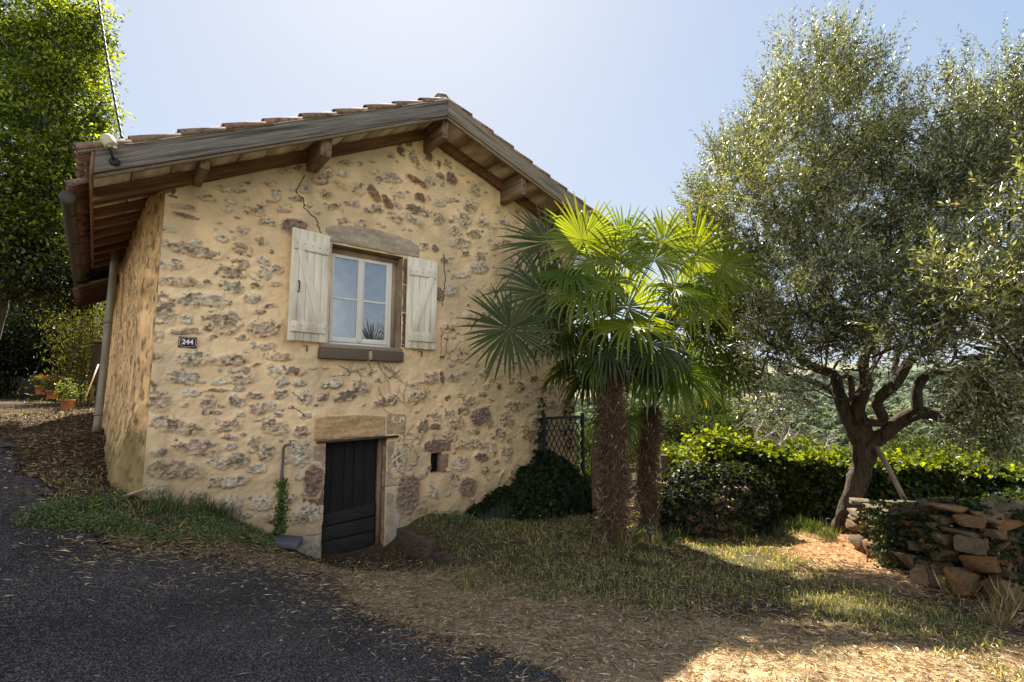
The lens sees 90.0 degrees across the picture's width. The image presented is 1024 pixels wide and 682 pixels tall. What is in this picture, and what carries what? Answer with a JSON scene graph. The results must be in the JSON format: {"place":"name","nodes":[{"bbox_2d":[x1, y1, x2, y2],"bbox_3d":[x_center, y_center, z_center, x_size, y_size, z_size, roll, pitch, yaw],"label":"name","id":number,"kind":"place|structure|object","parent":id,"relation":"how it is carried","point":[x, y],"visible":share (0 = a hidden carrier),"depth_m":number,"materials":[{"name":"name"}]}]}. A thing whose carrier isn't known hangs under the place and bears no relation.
{"place":"outdoors","nodes":[
{"label":"outdoors","id":0,"kind":"place"},
{"bbox_2d":[0,440,565,681],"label":"driveway","id":1,"kind":"structure","parent":0,"point":[154,649],"depth_m":3.28,"materials":[{"name":"grey asphalt"}]},
{"bbox_2d":[0,497,512,681],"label":"loose straw","id":2,"kind":"object","parent":1,"relation":"on","point":[221,593],"visible":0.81,"depth_m":3.96,"materials":[{"name":"beige plant"}]},
{"bbox_2d":[3,447,534,665],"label":"dry leaves","id":3,"kind":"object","parent":1,"relation":"on","point":[192,596],"depth_m":4.06,"materials":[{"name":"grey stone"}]},
{"bbox_2d":[0,399,1023,681],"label":"ground","id":4,"kind":"structure","parent":0,"point":[386,555],"depth_m":4.88,"materials":[{"name":"soil"}]},
{"bbox_2d":[2,376,70,400],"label":"flowering plants","id":5,"kind":"object","parent":4,"relation":"on","point":[26,393],"visible":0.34,"depth_m":13.81,"materials":[{"name":"green plant"}]},
{"bbox_2d":[23,372,53,393],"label":"potted plant","id":6,"kind":"object","parent":4,"relation":"on","point":[40,388],"visible":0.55,"depth_m":12.85,"materials":[{"name":"green plant"}]},
{"bbox_2d":[29,375,71,398],"bbox_3d":[-10.523,1.021,11.762,0.682,0.615,0.665,3,-6,-22],"label":"potted plant","id":7,"kind":"object","parent":4,"relation":"on","point":[51,388],"visible":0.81,"depth_m":11.65,"materials":[{"name":"green plant"}]},
{"bbox_2d":[0,291,104,401],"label":"laurel hedge","id":8,"kind":"object","parent":4,"relation":"on","point":[19,353],"visible":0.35,"depth_m":14.30,"materials":[{"name":"green plant"}]},
{"bbox_2d":[12,283,105,406],"bbox_3d":[-10.589,-0.173,13.098,3.126,4.349,3.390,0,-6,0],"label":"bamboo clump","id":9,"kind":"object","parent":4,"relation":"on","point":[84,349],"visible":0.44,"depth_m":12.55,"materials":[{"name":"green plant"}]},
{"bbox_2d":[0,0,134,337],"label":"broadleaf tree","id":10,"kind":"object","parent":4,"relation":"on","point":[43,63],"visible":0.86,"depth_m":9.27,"materials":[{"name":"green plant"}]},
{"bbox_2d":[52,376,88,409],"bbox_3d":[-9.107,1.056,10.571,0.580,0.726,0.568,-5,-8,40],"label":"potted plant","id":11,"kind":"object","parent":4,"relation":"on","point":[69,390],"visible":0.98,"depth_m":10.49,"materials":[{"name":"green plant"}]},
{"bbox_2d":[0,408,151,528],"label":"dry leaves","id":12,"kind":"object","parent":4,"relation":"on","point":[65,438],"visible":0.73,"depth_m":6.81,"materials":[{"name":"brown plant"}]},
{"bbox_2d":[86,364,98,396],"bbox_3d":[-9.070,0.845,11.069,0.028,0.711,0.443,2,-6,-17],"label":"broom handle","id":13,"kind":"object","parent":4,"relation":"on","point":[92,380],"visible":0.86,"depth_m":11.05,"materials":[{"name":"brown wood"}]},
{"bbox_2d":[89,340,101,403],"bbox_3d":[-9.645,0.744,12.042,0.440,1.470,0.560,5,-8,-39],"label":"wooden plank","id":14,"kind":"object","parent":4,"relation":"on","point":[97,349],"visible":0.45,"depth_m":11.79,"materials":[{"name":"brown wood"}]},
{"bbox_2d":[116,488,144,498],"bbox_3d":[-3.899,1.551,5.144,0.360,0.091,0.118,-3,-4,-26],"label":"dried sheath","id":15,"kind":"object","parent":4,"relation":"on","point":[133,493],"visible":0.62,"depth_m":5.17,"materials":[{"name":"beige plant"}]},
{"bbox_2d":[11,487,276,549],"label":"clover weeds","id":16,"kind":"object","parent":4,"relation":"on","point":[110,512],"visible":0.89,"depth_m":4.73,"materials":[{"name":"green plant"}]},
{"bbox_2d":[264,533,302,549],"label":"stone slab","id":17,"kind":"structure","parent":4,"relation":"on","point":[289,542],"depth_m":5.80,"materials":[{"name":"stone"}]},
{"bbox_2d":[277,440,294,527],"bbox_3d":[-2.657,1.692,6.033,0.165,1.034,0.048,-1,-6,8],"label":"pipe","id":18,"kind":"object","parent":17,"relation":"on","point":[282,461],"visible":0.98,"depth_m":6.06,"materials":[{"name":"metal"}]},
{"bbox_2d":[269,474,293,535],"bbox_3d":[-2.697,1.898,6.000,0.256,0.737,0.244,1,-6,-10],"label":"pipe creeper","id":19,"kind":"object","parent":18,"relation":"attached to","point":[281,526],"visible":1,"depth_m":5.98,"materials":[{"name":"green plant"}]},
{"bbox_2d":[58,92,620,557],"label":"stone house","id":20,"kind":"structure","parent":4,"relation":"on","point":[282,270],"depth_m":6.61,"materials":[{"name":"stone"}]},
{"bbox_2d":[97,0,122,138],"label":"overhead cable","id":21,"kind":"object","parent":20,"relation":"attached to","point":[109,73],"visible":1,"depth_m":5.32,"materials":[{"name":"rubber"}]},
{"bbox_2d":[100,133,119,165],"bbox_3d":[-3.738,-1.783,4.751,0.142,0.262,0.168,3,-6,-20],"label":"floodlight","id":22,"kind":"object","parent":20,"relation":"attached to","point":[109,142],"visible":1,"depth_m":4.72,"materials":[{"name":"beige plastic"}]},
{"bbox_2d":[178,336,196,347],"bbox_3d":[-3.549,0.013,5.599,0.166,0.116,0.040,5,-8,-39],"label":"house number sign","id":23,"kind":"object","parent":20,"relation":"attached to","point":[188,342],"visible":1,"depth_m":5.58,"materials":[{"name":"black metal"}]},
{"bbox_2d":[321,439,376,553],"bbox_3d":[-2.134,2.097,6.774,0.816,1.575,0.085,5,-8,-39],"label":"cellar door","id":24,"kind":"structure","parent":20,"relation":"in","point":[348,523],"depth_m":6.76,"materials":[{"name":"black wood"}]},
{"bbox_2d":[328,253,391,346],"bbox_3d":[-2.112,-0.566,7.090,0.930,1.303,0.094,5,-8,-39],"label":"window","id":25,"kind":"structure","parent":20,"relation":"in","point":[361,262],"depth_m":7.07,"materials":[{"name":"paint"}]},
{"bbox_2d":[339,334,464,472],"bbox_3d":[-1.519,0.830,7.167,2.141,2.102,0.049,5,-8,-39],"label":"dead creeper","id":26,"kind":"object","parent":20,"relation":"attached to","point":[370,373],"visible":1,"depth_m":7.18,"materials":[{"name":"brown plant"}]},
{"bbox_2d":[395,526,464,567],"bbox_3d":[-0.990,2.485,6.117,1.176,0.321,0.150,-5,-8,42],"label":"stone slab","id":27,"kind":"object","parent":4,"relation":"on","point":[417,545],"visible":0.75,"depth_m":6.12,"materials":[{"name":"stone"}]},
{"bbox_2d":[428,508,489,530],"bbox_3d":[-0.747,2.413,6.998,0.917,0.222,0.844,0,-6,0],"label":"weed","id":28,"kind":"object","parent":4,"relation":"on","point":[460,517],"visible":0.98,"depth_m":6.93,"materials":[{"name":"green plant"}]},
{"bbox_2d":[139,484,843,553],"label":"tall grass","id":29,"kind":"structure","parent":4,"relation":"on","point":[807,527],"depth_m":6.50,"materials":[{"name":"green plant"}]},
{"bbox_2d":[0,509,1023,681],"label":"straw","id":30,"kind":"object","parent":4,"relation":"on","point":[759,647],"visible":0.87,"depth_m":3.83,"materials":[{"name":"beige plant"}]},
{"bbox_2d":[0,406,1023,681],"bbox_3d":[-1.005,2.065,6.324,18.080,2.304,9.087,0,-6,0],"label":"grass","id":31,"kind":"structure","parent":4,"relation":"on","point":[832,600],"depth_m":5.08,"materials":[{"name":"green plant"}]},
{"bbox_2d":[0,408,1023,681],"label":"dry leaves","id":32,"kind":"object","parent":4,"relation":"on","point":[524,596],"visible":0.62,"depth_m":4.18,"materials":[{"name":"brown plant"}]},
{"bbox_2d":[0,408,1023,681],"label":"straw","id":33,"kind":"object","parent":4,"relation":"on","point":[522,610],"visible":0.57,"depth_m":4.10,"materials":[{"name":"beige plant"}]},
{"bbox_2d":[466,396,600,522],"bbox_3d":[0.692,2.252,8.403,3.118,2.671,0.685,5,-8,-40],"label":"ivy mass","id":34,"kind":"object","parent":4,"relation":"on","point":[551,484],"visible":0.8,"depth_m":8.20,"materials":[{"name":"green plant"}]},
{"bbox_2d":[542,413,584,473],"bbox_3d":[0.901,2.112,8.826,0.983,1.722,0.050,5,-8,-39],"label":"trellis panel","id":35,"kind":"object","parent":4,"relation":"on","point":[581,441],"visible":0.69,"depth_m":8.92,"materials":[{"name":"metal"}]},
{"bbox_2d":[456,190,782,550],"bbox_3d":[1.582,0.244,6.683,4.294,5.077,2.140,-1,-6,10],"label":"fan palm","id":36,"kind":"object","parent":4,"relation":"on","point":[601,373],"visible":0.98,"depth_m":6.77,"materials":[{"name":"green plant"}]},
{"bbox_2d":[551,341,591,371],"bbox_3d":[0.884,0.111,6.746,0.762,0.609,0.498,0,-6,0],"label":"seed cluster","id":37,"kind":"object","parent":36,"relation":"hanging from","point":[567,359],"visible":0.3,"depth_m":6.66,"materials":[{"name":"brown plant"}]},
{"bbox_2d":[591,441,670,514],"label":"wooden gate","id":38,"kind":"structure","parent":4,"relation":"on","point":[594,480],"depth_m":8.65,"materials":[{"name":"brown wood"}]},
{"bbox_2d":[644,524,655,542],"bbox_3d":[1.846,2.612,6.830,0.150,0.302,0.150,0,-6,0],"label":"solar lamp","id":39,"kind":"object","parent":4,"relation":"on","point":[649,528],"visible":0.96,"depth_m":6.80,"materials":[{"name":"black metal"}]},
{"bbox_2d":[581,286,777,536],"bbox_3d":[2.531,0.861,7.435,3.125,4.082,2.175,0,-6,0],"label":"fan palm","id":40,"kind":"object","parent":4,"relation":"on","point":[647,475],"visible":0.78,"depth_m":7.33,"materials":[{"name":"green plant"}]},
{"bbox_2d":[655,459,785,540],"bbox_3d":[3.035,2.365,7.844,2.188,1.139,1.450,0,-6,0],"label":"bush","id":41,"kind":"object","parent":4,"relation":"on","point":[737,501],"depth_m":7.41,"materials":[{"name":"plant"}]},
{"bbox_2d":[716,408,805,450],"bbox_3d":[5.425,2.207,11.161,2.279,1.468,1.426,0,-6,0],"label":"dead tree","id":42,"kind":"object","parent":4,"relation":"on","point":[757,428],"visible":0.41,"depth_m":11.26,"materials":[{"name":"grey wood"}]},
{"bbox_2d":[586,524,1023,627],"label":"dry tall grass","id":43,"kind":"structure","parent":4,"relation":"on","point":[1000,611],"depth_m":4.57,"materials":[{"name":"plant"}]},
{"bbox_2d":[774,425,841,455],"bbox_3d":[7.421,2.971,12.289,2.093,1.964,1.008,0,-6,4],"label":"dead tree","id":44,"kind":"object","parent":4,"relation":"on","point":[828,440],"visible":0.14,"depth_m":12.37,"materials":[{"name":"grey wood"}]},
{"bbox_2d":[657,0,1023,532],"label":"olive tree","id":45,"kind":"object","parent":4,"relation":"on","point":[942,260],"visible":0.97,"depth_m":6.56,"materials":[{"name":"green plant"}]},
{"bbox_2d":[874,445,907,499],"bbox_3d":[5.229,1.801,7.102,0.082,0.736,0.556,0,-6,0],"label":"prop stick","id":46,"kind":"object","parent":45,"relation":"attached to","point":[888,468],"visible":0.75,"depth_m":7.06,"materials":[{"name":"brown wood"}]},
{"bbox_2d":[658,403,1023,520],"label":"ivy hedge","id":47,"kind":"object","parent":4,"relation":"on","point":[807,482],"visible":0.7,"depth_m":8.56,"materials":[{"name":"green plant"}]},
{"bbox_2d":[856,552,904,569],"bbox_3d":[4.383,2.528,5.939,0.529,0.195,0.482,-1,-6,11],"label":"weed","id":48,"kind":"object","parent":4,"relation":"on","point":[894,564],"visible":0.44,"depth_m":5.86,"materials":[{"name":"green plant"}]},
{"bbox_2d":[845,494,1023,606],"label":"dry stone wall","id":49,"kind":"structure","parent":4,"relation":"on","point":[919,537],"depth_m":5.12,"materials":[{"name":"brown stone"}]},
{"bbox_2d":[975,484,1023,532],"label":"ivy bank","id":50,"kind":"structure","parent":4,"relation":"on","point":[1012,495],"depth_m":6.46,"materials":[{"name":"green plant"}]},
{"bbox_2d":[0,0,1023,381],"label":"sky","id":51,"kind":"structure","parent":0,"point":[604,97],"materials":[{"name":"blue"}]},
{"bbox_2d":[82,358,1019,476],"bbox_3d":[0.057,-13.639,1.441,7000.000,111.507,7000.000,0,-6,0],"label":"hillside","id":52,"kind":"structure","parent":0,"point":[812,425],"depth_m":584.23,"materials":[{"name":"green plant"}]},
{"bbox_2d":[575,451,603,476],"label":"valley tree","id":53,"kind":"object","parent":52,"relation":"on","point":[588,464],"visible":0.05,"depth_m":14.58,"materials":[{"name":"green plant"}]},
{"bbox_2d":[575,418,633,463],"bbox_3d":[4.348,5.837,25.597,3.630,4.547,3.073,0,-6,0],"label":"valley tree","id":54,"kind":"object","parent":52,"relation":"on","point":[587,447],"visible":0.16,"depth_m":25.26,"materials":[{"name":"green plant"}]},
{"bbox_2d":[622,394,645,492],"bbox_3d":[8.830,8.153,39.389,4.117,8.382,4.305,6,-8,-45],"label":"valley tree","id":55,"kind":"object","parent":52,"relation":"on","point":[629,407],"visible":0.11,"depth_m":39.13,"materials":[{"name":"green plant"}]},
{"bbox_2d":[626,426,663,465],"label":"valley tree","id":56,"kind":"object","parent":52,"relation":"on","point":[633,459],"visible":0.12,"depth_m":33.15,"materials":[{"name":"green plant"}]},
{"bbox_2d":[658,437,686,473],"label":"valley tree","id":57,"kind":"object","parent":52,"relation":"on","point":[673,444],"visible":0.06,"depth_m":16.79,"materials":[{"name":"green plant"}]},
{"bbox_2d":[641,400,720,449],"bbox_3d":[7.721,5.186,23.496,3.725,5.063,2.980,0,-6,0],"label":"valley tree","id":58,"kind":"object","parent":52,"relation":"on","point":[671,430],"visible":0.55,"depth_m":23.36,"materials":[{"name":"green plant"}]},
{"bbox_2d":[665,382,744,427],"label":"valley tree","id":59,"kind":"object","parent":52,"relation":"on","point":[698,404],"visible":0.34,"depth_m":43.92,"materials":[{"name":"green plant"}]},
{"bbox_2d":[697,408,764,442],"bbox_3d":[8.502,4.688,19.698,2.373,4.234,2.151,4,-7,-30],"label":"valley tree","id":60,"kind":"object","parent":52,"relation":"on","point":[737,420],"visible":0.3,"depth_m":19.54,"materials":[{"name":"green plant"}]},
{"bbox_2d":[749,418,801,447],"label":"valley tree","id":61,"kind":"object","parent":52,"relation":"on","point":[771,429],"visible":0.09,"depth_m":29.25,"materials":[{"name":"green plant"}]},
{"bbox_2d":[575,364,1023,492],"bbox_3d":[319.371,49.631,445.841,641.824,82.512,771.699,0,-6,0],"label":"woodland","id":62,"kind":"object","parent":52,"relation":"on","point":[893,408],"visible":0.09,"depth_m":411.59,"materials":[{"name":"green plant"}]},
{"bbox_2d":[785,428,832,452],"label":"valley tree","id":63,"kind":"object","parent":52,"relation":"on","point":[813,442],"visible":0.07,"depth_m":33.37,"materials":[{"name":"green plant"}]},
{"bbox_2d":[880,425,935,459],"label":"valley tree","id":64,"kind":"object","parent":52,"relation":"on","point":[906,447],"visible":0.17,"depth_m":39.13,"materials":[{"name":"green plant"}]},
{"bbox_2d":[916,433,980,459],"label":"valley tree","id":65,"kind":"object","parent":52,"relation":"on","point":[959,450],"visible":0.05,"depth_m":35.41,"materials":[{"name":"green plant"}]},
{"bbox_2d":[964,436,1023,467],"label":"valley tree","id":66,"kind":"object","parent":52,"relation":"on","point":[1012,455],"visible":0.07,"depth_m":29.30,"materials":[{"name":"green plant"}]},
{"bbox_2d":[998,458,1023,469],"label":"valley tree","id":67,"kind":"object","parent":52,"relation":"on","point":[1010,465],"visible":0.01,"depth_m":23.66,"materials":[{"name":"green plant"}]}
]}

